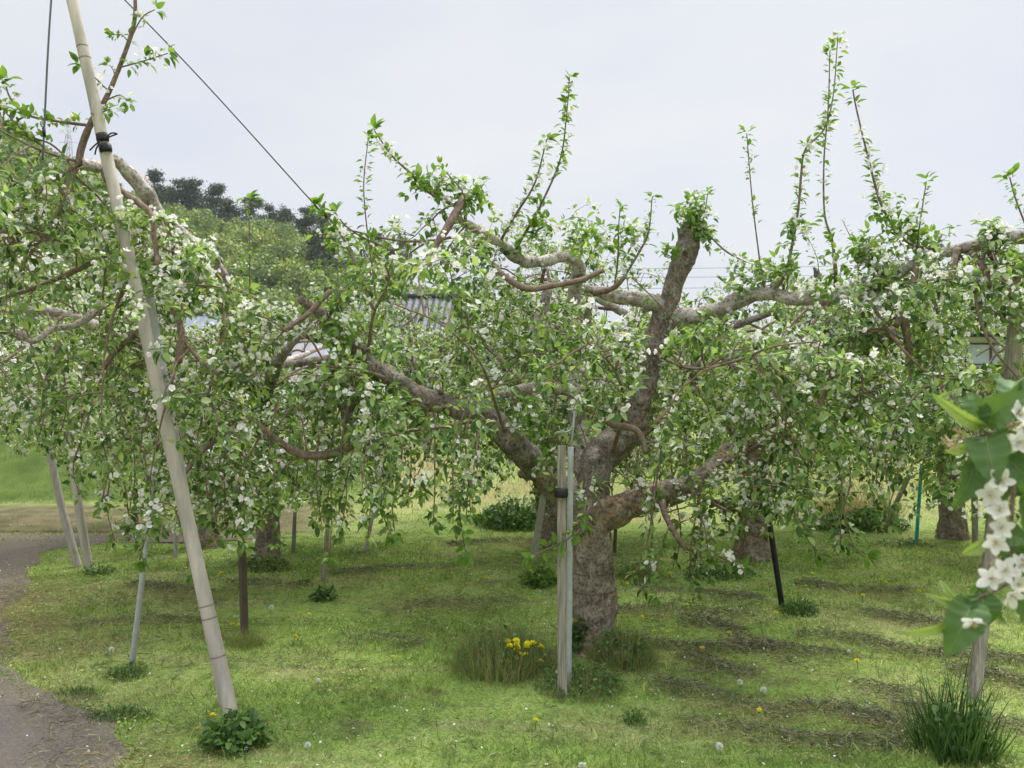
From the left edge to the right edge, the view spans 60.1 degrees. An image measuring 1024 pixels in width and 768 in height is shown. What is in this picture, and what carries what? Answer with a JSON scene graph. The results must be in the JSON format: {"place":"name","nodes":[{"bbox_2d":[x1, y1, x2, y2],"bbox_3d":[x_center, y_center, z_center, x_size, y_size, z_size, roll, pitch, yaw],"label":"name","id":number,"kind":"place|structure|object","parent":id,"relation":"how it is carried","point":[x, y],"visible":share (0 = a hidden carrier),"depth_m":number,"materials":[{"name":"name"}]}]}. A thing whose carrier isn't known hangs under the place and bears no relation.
{"place":"outdoors","nodes":[
{"label":"outdoors","id":0,"kind":"place"},
{"bbox_2d":[4,392,32,421],"bbox_3d":[-15.519,0.448,24.200,4.310,1.460,1.820,0,0,-3],"label":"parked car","id":1,"kind":"object","parent":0,"point":[26,412],"depth_m":24.49,"materials":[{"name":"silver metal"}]},
{"bbox_2d":[0,534,304,767],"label":"path","id":2,"kind":"structure","parent":0,"point":[17,726],"depth_m":4.10,"materials":[{"name":"grey gravel"}]},
{"bbox_2d":[0,172,317,392],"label":"hill","id":3,"kind":"structure","parent":0,"point":[120,249],"depth_m":166.50,"materials":[{"name":"green plant"}]},
{"bbox_2d":[59,119,77,159],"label":"pylon","id":4,"kind":"object","parent":3,"relation":"on","point":[67,130],"visible":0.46,"depth_m":299.96,"materials":[{"name":"metal"}]},
{"bbox_2d":[145,165,173,208],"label":"pine tree","id":5,"kind":"object","parent":3,"relation":"on","point":[154,178],"visible":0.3,"depth_m":257.10,"materials":[{"name":"green plant"}]},
{"bbox_2d":[160,184,178,207],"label":"pine tree","id":6,"kind":"object","parent":3,"relation":"on","point":[169,199],"visible":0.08,"depth_m":261.19,"materials":[{"name":"green plant"}]},
{"bbox_2d":[160,178,198,209],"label":"pine tree","id":7,"kind":"object","parent":3,"relation":"on","point":[178,194],"visible":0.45,"depth_m":252.08,"materials":[{"name":"green plant"}]},
{"bbox_2d":[175,176,218,215],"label":"pine tree","id":8,"kind":"object","parent":3,"relation":"on","point":[191,184],"visible":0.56,"depth_m":252.19,"materials":[{"name":"green plant"}]},
{"bbox_2d":[193,202,216,231],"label":"pine tree","id":9,"kind":"object","parent":3,"relation":"on","point":[201,206],"visible":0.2,"depth_m":234.54,"materials":[{"name":"green plant"}]},
{"bbox_2d":[198,182,239,231],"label":"pine tree","id":10,"kind":"object","parent":3,"relation":"on","point":[215,190],"visible":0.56,"depth_m":251.10,"materials":[{"name":"green plant"}]},
{"bbox_2d":[218,198,243,225],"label":"pine tree","id":11,"kind":"object","parent":3,"relation":"on","point":[231,209],"visible":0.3,"depth_m":255.53,"materials":[{"name":"green plant"}]},
{"bbox_2d":[234,195,267,224],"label":"pine tree","id":12,"kind":"object","parent":3,"relation":"on","point":[259,204],"visible":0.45,"depth_m":254.54,"materials":[{"name":"green plant"}]},
{"bbox_2d":[0,116,527,366],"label":"hillside wood","id":13,"kind":"object","parent":3,"relation":"on","point":[279,246],"visible":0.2,"depth_m":170.16,"materials":[{"name":"green plant"}]},
{"bbox_2d":[253,203,282,227],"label":"pine tree","id":14,"kind":"object","parent":3,"relation":"on","point":[271,214],"visible":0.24,"depth_m":251.49,"materials":[{"name":"green plant"}]},
{"bbox_2d":[276,203,297,229],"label":"pine tree","id":15,"kind":"object","parent":3,"relation":"on","point":[285,214],"visible":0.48,"depth_m":254.18,"materials":[{"name":"green plant"}]},
{"bbox_2d":[289,205,320,238],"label":"pine tree","id":16,"kind":"object","parent":3,"relation":"on","point":[311,220],"visible":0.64,"depth_m":233.29,"materials":[{"name":"green plant"}]},
{"bbox_2d":[296,238,320,261],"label":"pine tree","id":17,"kind":"object","parent":3,"relation":"on","point":[308,244],"visible":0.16,"depth_m":188.25,"materials":[{"name":"green plant"}]},
{"bbox_2d":[306,213,339,241],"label":"pine tree","id":18,"kind":"object","parent":3,"relation":"on","point":[322,221],"visible":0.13,"depth_m":243.73,"materials":[{"name":"green plant"}]},
{"bbox_2d":[299,224,358,280],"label":"pine tree","id":19,"kind":"object","parent":3,"relation":"on","point":[320,241],"visible":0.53,"depth_m":178.63,"materials":[{"name":"green plant"}]},
{"bbox_2d":[360,232,384,263],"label":"pine tree","id":20,"kind":"object","parent":3,"relation":"on","point":[376,239],"visible":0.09,"depth_m":260.95,"materials":[{"name":"green plant"}]},
{"bbox_2d":[379,235,414,276],"bbox_3d":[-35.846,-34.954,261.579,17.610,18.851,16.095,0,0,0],"label":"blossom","id":21,"kind":"object","parent":3,"relation":"on","point":[403,252],"visible":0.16,"depth_m":260.62,"materials":[{"name":"white plant"}]},
{"bbox_2d":[0,393,1023,767],"bbox_3d":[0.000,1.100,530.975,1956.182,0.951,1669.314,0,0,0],"label":"ground","id":22,"kind":"structure","parent":0,"point":[28,475],"depth_m":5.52,"materials":[{"name":"green plant"}]},
{"bbox_2d":[0,301,97,458],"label":"apple tree","id":23,"kind":"object","parent":22,"relation":"on","point":[3,389],"visible":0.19,"depth_m":7.57,"materials":[{"name":"green plant"}]},
{"bbox_2d":[42,433,81,566],"bbox_3d":[-3.774,1.018,7.459,0.325,1.244,0.070,0,0,-22],"label":"wooden prop","id":24,"kind":"object","parent":22,"relation":"on","point":[68,531],"visible":0.73,"depth_m":7.44,"materials":[{"name":"grey wood"}]},
{"bbox_2d":[66,408,92,569],"bbox_3d":[-3.562,0.863,7.287,0.093,1.560,0.260,0,0,36],"label":"wooden prop","id":25,"kind":"object","parent":22,"relation":"on","point":[82,531],"visible":0.46,"depth_m":7.28,"materials":[{"name":"grey wood"}]},
{"bbox_2d":[52,684,112,697],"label":"weed clump","id":26,"kind":"object","parent":22,"relation":"on","point":[85,688],"visible":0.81,"depth_m":4.43,"materials":[{"name":"green plant"}]},
{"bbox_2d":[76,562,119,576],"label":"weed clump","id":27,"kind":"object","parent":22,"relation":"on","point":[92,572],"visible":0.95,"depth_m":7.16,"materials":[{"name":"green plant"}]},
{"bbox_2d":[83,704,158,722],"bbox_3d":[-1.818,1.527,4.122,0.457,0.072,0.199,0,0,0],"label":"weed clump","id":28,"kind":"object","parent":22,"relation":"on","point":[130,710],"visible":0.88,"depth_m":4.11,"materials":[{"name":"green plant"}]},
{"bbox_2d":[104,659,152,683],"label":"weed clump","id":29,"kind":"object","parent":22,"relation":"on","point":[127,669],"visible":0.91,"depth_m":4.67,"materials":[{"name":"green plant"}]},
{"bbox_2d":[129,466,157,667],"bbox_3d":[-1.991,1.029,4.785,0.290,1.214,0.041,0,0,38],"label":"steel pipe","id":30,"kind":"object","parent":22,"relation":"on","point":[136,627],"visible":0.5,"depth_m":4.79,"materials":[{"name":"grey metal"}]},
{"bbox_2d":[66,0,237,713],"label":"tall pole","id":31,"kind":"object","parent":22,"relation":"on","point":[220,668],"visible":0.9,"depth_m":4.25,"materials":[{"name":"beige wood"}]},
{"bbox_2d":[42,0,51,159],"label":"support wire","id":32,"kind":"object","parent":31,"relation":"hanging from","point":[45,99],"visible":1,"depth_m":4.25,"materials":[{"name":"black metal"}]},
{"bbox_2d":[124,0,327,218],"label":"support wire","id":33,"kind":"object","parent":31,"relation":"attached to","point":[244,126],"visible":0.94,"depth_m":4.58,"materials":[{"name":"black metal"}]},
{"bbox_2d":[173,513,178,557],"bbox_3d":[-3.011,1.391,7.931,0.042,0.504,0.108,0,0,-30],"label":"wooden stake","id":34,"kind":"object","parent":22,"relation":"on","point":[175,548],"visible":0.48,"depth_m":7.92,"materials":[{"name":"grey wood"}]},
{"bbox_2d":[146,297,219,705],"bbox_3d":[-1.604,0.615,4.376,0.584,2.108,0.046,0,0,27],"label":"steel pipe","id":35,"kind":"object","parent":22,"relation":"on","point":[153,316],"visible":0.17,"depth_m":4.46,"materials":[{"name":"grey metal"}]},
{"bbox_2d":[0,0,414,583],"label":"apple tree","id":36,"kind":"object","parent":22,"relation":"on","point":[232,434],"visible":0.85,"depth_m":4.58,"materials":[{"name":"green plant"}]},
{"bbox_2d":[174,312,251,376],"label":"house","id":37,"kind":"structure","parent":22,"relation":"on","point":[200,318],"depth_m":45.06,"materials":[{"name":"white stone"}]},
{"bbox_2d":[195,707,273,761],"bbox_3d":[-1.182,1.487,3.788,0.332,0.168,0.342,0,0,-15],"label":"weed clump","id":38,"kind":"object","parent":22,"relation":"on","point":[236,734],"visible":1,"depth_m":3.75,"materials":[{"name":"green plant"}]},
{"bbox_2d":[235,449,248,637],"bbox_3d":[-1.631,1.009,5.355,0.053,1.256,0.154,0,0,0],"label":"wooden stake","id":39,"kind":"object","parent":22,"relation":"on","point":[243,592],"visible":0.43,"depth_m":5.36,"materials":[{"name":"brown wood"}]},
{"bbox_2d":[223,622,266,650],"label":"weed clump","id":40,"kind":"object","parent":22,"relation":"on","point":[246,642],"visible":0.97,"depth_m":5.22,"materials":[{"name":"green plant"}]},
{"bbox_2d":[0,227,495,549],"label":"apple tree","id":41,"kind":"object","parent":22,"relation":"on","point":[205,537],"visible":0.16,"depth_m":7.55,"materials":[{"name":"green plant"}]},
{"bbox_2d":[237,553,300,572],"bbox_3d":[-1.999,1.469,7.359,0.592,0.182,0.360,0,0,0],"label":"weed clump","id":42,"kind":"object","parent":22,"relation":"on","point":[252,562],"visible":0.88,"depth_m":7.32,"materials":[{"name":"green plant"}]},
{"bbox_2d":[291,512,296,552],"bbox_3d":[-2.003,1.406,8.131,0.039,0.474,0.104,0,0,-29],"label":"wooden stake","id":43,"kind":"object","parent":22,"relation":"on","point":[293,547],"visible":0.73,"depth_m":8.11,"materials":[{"name":"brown wood"}]},
{"bbox_2d":[273,332,329,425],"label":"shed","id":44,"kind":"structure","parent":22,"relation":"on","point":[310,345],"depth_m":25.29,"materials":[{"name":"metal"}]},
{"bbox_2d":[295,577,311,585],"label":"weed clump","id":45,"kind":"object","parent":22,"relation":"on","point":[306,582],"visible":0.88,"depth_m":6.83,"materials":[{"name":"green plant"}]},
{"bbox_2d":[305,741,310,747],"bbox_3d":[-0.864,1.554,3.746,0.032,0.086,0.030,0,0,-3],"label":"dandelion seedhead","id":46,"kind":"object","parent":22,"relation":"on","point":[308,743],"visible":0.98,"depth_m":3.74,"materials":[{"name":"white plant"}]},
{"bbox_2d":[308,584,338,602],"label":"weed clump","id":47,"kind":"object","parent":22,"relation":"on","point":[320,591],"visible":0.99,"depth_m":6.37,"materials":[{"name":"green plant"}]},
{"bbox_2d":[321,513,329,581],"bbox_3d":[-1.458,1.317,6.930,0.126,0.644,0.043,0,0,41],"label":"wooden stake","id":48,"kind":"object","parent":22,"relation":"on","point":[325,549],"visible":0.52,"depth_m":6.91,"materials":[{"name":"grey wood"}]},
{"bbox_2d":[363,512,373,550],"bbox_3d":[-1.333,1.413,8.200,0.132,0.461,0.040,0,0,0],"label":"wooden stake","id":49,"kind":"object","parent":22,"relation":"on","point":[366,544],"visible":0.41,"depth_m":8.18,"materials":[{"name":"grey wood"}]},
{"bbox_2d":[346,292,496,378],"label":"house","id":50,"kind":"structure","parent":22,"relation":"on","point":[414,301],"depth_m":37.20,"materials":[{"name":"paint"}]},
{"bbox_2d":[437,611,556,690],"bbox_3d":[-0.048,1.410,4.837,0.719,0.340,0.840,0,0,0],"label":"grass mound","id":51,"kind":"object","parent":22,"relation":"on","point":[487,659],"depth_m":4.74,"materials":[{"name":"green plant"}]},
{"bbox_2d":[513,637,519,658],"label":"dandelion","id":52,"kind":"object","parent":51,"relation":"in","point":[516,640],"visible":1,"depth_m":4.64,"materials":[{"name":"yellow plant"}]},
{"bbox_2d":[524,643,529,660],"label":"dandelion","id":53,"kind":"object","parent":51,"relation":"in","point":[526,645],"visible":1,"depth_m":4.67,"materials":[{"name":"yellow plant"}]},
{"bbox_2d":[529,640,536,661],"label":"dandelion","id":54,"kind":"object","parent":51,"relation":"in","point":[532,642],"visible":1,"depth_m":4.67,"materials":[{"name":"yellow plant"}]},
{"bbox_2d":[468,494,536,533],"bbox_3d":[0.029,1.394,9.701,1.061,0.413,1.157,0,0,0],"label":"leafy bush","id":55,"kind":"object","parent":22,"relation":"on","point":[525,517],"visible":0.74,"depth_m":9.51,"materials":[{"name":"green plant"}]},
{"bbox_2d":[0,520,1006,764],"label":"fallen petals","id":56,"kind":"object","parent":22,"relation":"on","point":[320,741],"visible":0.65,"depth_m":4.60,"materials":[{"name":"white plant"}]},
{"bbox_2d":[0,532,1023,767],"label":"grass clippings","id":57,"kind":"object","parent":22,"relation":"on","point":[757,641],"depth_m":5.01,"materials":[{"name":"green plant"}]},
{"bbox_2d":[179,229,892,549],"bbox_3d":[0.377,0.045,8.467,6.085,3.123,5.586,0,0,21],"label":"apple tree","id":58,"kind":"object","parent":22,"relation":"on","point":[549,524],"visible":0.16,"depth_m":7.04,"materials":[{"name":"green plant"}]},
{"bbox_2d":[518,563,556,589],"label":"weed clump","id":59,"kind":"object","parent":22,"relation":"on","point":[547,577],"visible":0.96,"depth_m":6.76,"materials":[{"name":"green plant"}]},
{"bbox_2d":[531,494,545,562],"bbox_3d":[0.224,1.223,7.512,0.060,0.856,0.306,0,0,-29],"label":"wooden prop","id":60,"kind":"object","parent":22,"relation":"on","point":[538,527],"visible":0.59,"depth_m":7.48,"materials":[{"name":"grey wood"}]},
{"bbox_2d":[554,445,567,698],"bbox_3d":[0.243,0.971,4.371,0.074,1.334,0.071,0,0,-41],"label":"wooden post","id":61,"kind":"object","parent":22,"relation":"on","point":[561,492],"visible":0.94,"depth_m":4.37,"materials":[{"name":"grey wood"}]},
{"bbox_2d":[558,411,575,689],"bbox_3d":[0.281,0.883,4.500,0.089,1.496,0.060,0,0,0],"label":"steel pipe","id":62,"kind":"object","parent":22,"relation":"on","point":[569,579],"visible":0.92,"depth_m":4.49,"materials":[{"name":"grey metal"}]},
{"bbox_2d":[522,656,634,711],"bbox_3d":[0.306,1.482,4.514,0.631,0.177,0.639,0,0,0],"label":"grass mound","id":63,"kind":"object","parent":22,"relation":"on","point":[582,675],"depth_m":4.47,"materials":[{"name":"green plant"}]},
{"bbox_2d":[161,30,1023,657],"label":"apple tree","id":64,"kind":"object","parent":22,"relation":"on","point":[771,390],"visible":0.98,"depth_m":4.66,"materials":[{"name":"green plant"}]},
{"bbox_2d":[572,613,588,653],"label":"ivy","id":65,"kind":"object","parent":64,"relation":"attached to","point":[575,638],"visible":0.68,"depth_m":5.07,"materials":[{"name":"green plant"}]},
{"bbox_2d":[613,529,616,552],"bbox_3d":[0.947,1.401,8.131,0.033,0.464,0.093,0,0,-14],"label":"wooden stake","id":66,"kind":"object","parent":22,"relation":"on","point":[614,541],"visible":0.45,"depth_m":8.12,"materials":[{"name":"brown wood"}]},
{"bbox_2d":[484,320,761,407],"bbox_3d":[2.042,-0.278,14.686,4.504,2.522,4.839,0,0,41],"label":"apple tree","id":67,"kind":"object","parent":22,"relation":"on","point":[748,326],"depth_m":13.50,"materials":[{"name":"green plant"}]},
{"bbox_2d":[583,616,665,674],"bbox_3d":[0.636,1.411,4.916,0.502,0.311,0.523,0,0,0],"label":"grass mound","id":68,"kind":"object","parent":22,"relation":"on","point":[621,651],"depth_m":4.86,"materials":[{"name":"green plant"}]},
{"bbox_2d":[619,707,647,727],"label":"weed clump","id":69,"kind":"object","parent":22,"relation":"on","point":[636,718],"visible":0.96,"depth_m":4.08,"materials":[{"name":"green plant"}]},
{"bbox_2d":[615,557,666,584],"bbox_3d":[1.004,1.470,7.043,0.468,0.192,0.484,0,0,-17],"label":"weed clump","id":70,"kind":"object","parent":22,"relation":"on","point":[642,573],"visible":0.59,"depth_m":6.99,"materials":[{"name":"green plant"}]},
{"bbox_2d":[715,742,723,754],"bbox_3d":[0.876,1.566,3.734,0.039,0.110,0.040,13,-20,-26],"label":"dandelion seedhead","id":71,"kind":"object","parent":22,"relation":"on","point":[719,745],"visible":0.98,"depth_m":3.74,"materials":[{"name":"white plant"}]},
{"bbox_2d":[682,558,762,581],"bbox_3d":[1.685,1.487,7.137,0.644,0.186,0.437,0,0,0],"label":"weed clump","id":72,"kind":"object","parent":22,"relation":"on","point":[723,571],"visible":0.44,"depth_m":7.08,"materials":[{"name":"green plant"}]},
{"bbox_2d":[428,197,1023,562],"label":"apple tree","id":73,"kind":"object","parent":22,"relation":"on","point":[753,545],"visible":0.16,"depth_m":7.07,"materials":[{"name":"green plant"}]},
{"bbox_2d":[760,686,766,692],"bbox_3d":[1.242,1.556,4.420,0.039,0.108,0.039,16,10,-19],"label":"dandelion seedhead","id":74,"kind":"object","parent":22,"relation":"on","point":[763,689],"visible":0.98,"depth_m":4.41,"materials":[{"name":"white plant"}]},
{"bbox_2d":[757,458,783,604],"bbox_3d":[1.798,1.076,6.116,0.216,1.129,0.040,0,0,-11],"label":"black pole","id":75,"kind":"object","parent":22,"relation":"on","point":[776,569],"visible":0.5,"depth_m":6.11,"materials":[{"name":"plastic"}]},
{"bbox_2d":[778,595,820,619],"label":"weed clump","id":76,"kind":"object","parent":22,"relation":"on","point":[799,607],"visible":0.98,"depth_m":5.95,"materials":[{"name":"green plant"}]},
{"bbox_2d":[838,493,845,532],"bbox_3d":[3.428,1.309,9.200,0.111,0.627,0.043,0,0,0],"label":"black pole","id":77,"kind":"object","parent":22,"relation":"on","point":[843,526],"visible":0.18,"depth_m":9.18,"materials":[{"name":"plastic"}]},
{"bbox_2d":[807,489,916,515],"bbox_3d":[4.095,1.375,10.653,1.578,0.385,0.951,0,0,-15],"label":"straw clump","id":78,"kind":"object","parent":22,"relation":"on","point":[854,503],"visible":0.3,"depth_m":10.57,"materials":[{"name":"plant"}]},
{"bbox_2d":[814,502,910,535],"bbox_3d":[3.637,1.410,9.427,1.305,0.342,0.773,0,0,0],"label":"weed clump","id":79,"kind":"object","parent":22,"relation":"on","point":[864,523],"visible":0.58,"depth_m":9.36,"materials":[{"name":"green plant"}]},
{"bbox_2d":[706,250,1023,540],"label":"apple tree","id":80,"kind":"object","parent":22,"relation":"on","point":[953,525],"visible":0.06,"depth_m":7.85,"materials":[{"name":"green plant"}]},
{"bbox_2d":[881,474,911,531],"bbox_3d":[4.003,1.276,9.256,0.323,0.686,0.052,0,0,24],"label":"wooden prop","id":81,"kind":"object","parent":22,"relation":"on","point":[899,494],"visible":0.42,"depth_m":9.22,"materials":[{"name":"grey wood"}]},
{"bbox_2d":[868,537,938,548],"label":"weed clump","id":82,"kind":"object","parent":22,"relation":"on","point":[900,543],"visible":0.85,"depth_m":8.39,"materials":[{"name":"green plant"}]},
{"bbox_2d":[813,267,1008,417],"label":"house","id":83,"kind":"structure","parent":22,"relation":"on","point":[980,342],"depth_m":29.98,"materials":[{"name":"paint"}]},
{"bbox_2d":[965,343,1005,380],"bbox_3d":[16.214,-0.680,29.982,1.770,1.420,0.076,0,0,-3],"label":"window","id":84,"kind":"structure","parent":83,"relation":"in","point":[985,357],"depth_m":29.97,"materials":[{"name":"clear glass"}]},
{"bbox_2d":[914,464,921,541],"bbox_3d":[3.963,1.205,8.629,0.035,0.858,0.097,0,0,-32],"label":"garden stake","id":85,"kind":"object","parent":22,"relation":"on","point":[917,518],"visible":0.61,"depth_m":8.62,"materials":[{"name":"plastic"}]},
{"bbox_2d":[896,646,1020,767],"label":"grass tuft","id":86,"kind":"object","parent":22,"relation":"on","point":[960,736],"visible":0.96,"depth_m":3.66,"materials":[{"name":"green plant"}]},
{"bbox_2d":[901,376,1023,657],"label":"branch","id":87,"kind":"object","parent":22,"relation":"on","point":[990,463],"visible":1,"depth_m":1.25,"materials":[{"name":"green plant"}]},
{"bbox_2d":[971,495,978,542],"bbox_3d":[4.199,1.298,8.028,0.054,0.673,0.123,0,0,35],"label":"wooden stake","id":88,"kind":"object","parent":22,"relation":"on","point":[975,538],"visible":0.49,"depth_m":8.01,"materials":[{"name":"grey wood"}]},
{"bbox_2d":[966,257,1005,353],"bbox_3d":[6.671,0.065,7.169,5.177,3.084,5.014,0,0,12],"label":"apple tree","id":89,"kind":"object","parent":22,"relation":"on","point":[969,291],"visible":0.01,"depth_m":8.69,"materials":[{"name":"green plant"}]},
{"bbox_2d":[966,300,1023,699],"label":"wooden post","id":90,"kind":"object","parent":22,"relation":"on","point":[1013,351],"visible":0.31,"depth_m":4.43,"materials":[{"name":"grey wood"}]},
{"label":"utility pole","id":91,"kind":"object","parent":22,"relation":"on","visible":0},
{"bbox_2d":[5,260,947,268],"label":"power cable","id":92,"kind":"object","parent":91,"relation":"attached to","point":[405,268],"visible":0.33,"depth_m":59.19,"materials":[{"name":"metal"}]},
{"bbox_2d":[43,270,971,277],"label":"power cable","id":93,"kind":"object","parent":91,"relation":"attached to","point":[417,277],"visible":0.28,"depth_m":59.99,"materials":[{"name":"metal"}]},
{"bbox_2d":[0,279,1021,288],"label":"power cable","id":94,"kind":"object","parent":91,"relation":"attached to","point":[447,288],"visible":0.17,"depth_m":60.79,"materials":[{"name":"metal"}]},
{"bbox_2d":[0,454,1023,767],"bbox_3d":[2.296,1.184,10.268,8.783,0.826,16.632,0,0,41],"label":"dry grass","id":95,"kind":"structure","parent":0,"point":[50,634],"depth_m":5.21,"materials":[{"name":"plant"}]},
{"bbox_2d":[0,0,1023,330],"label":"sky","id":96,"kind":"structure","parent":0,"point":[665,89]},
{"bbox_2d":[706,300,983,399],"bbox_3d":[5.365,-0.291,15.133,4.465,2.587,4.350,0,0,-16],"label":"apple tree","id":97,"kind":"object","parent":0,"point":[965,349],"depth_m":14.06,"materials":[{"name":"green plant"}]}
]}

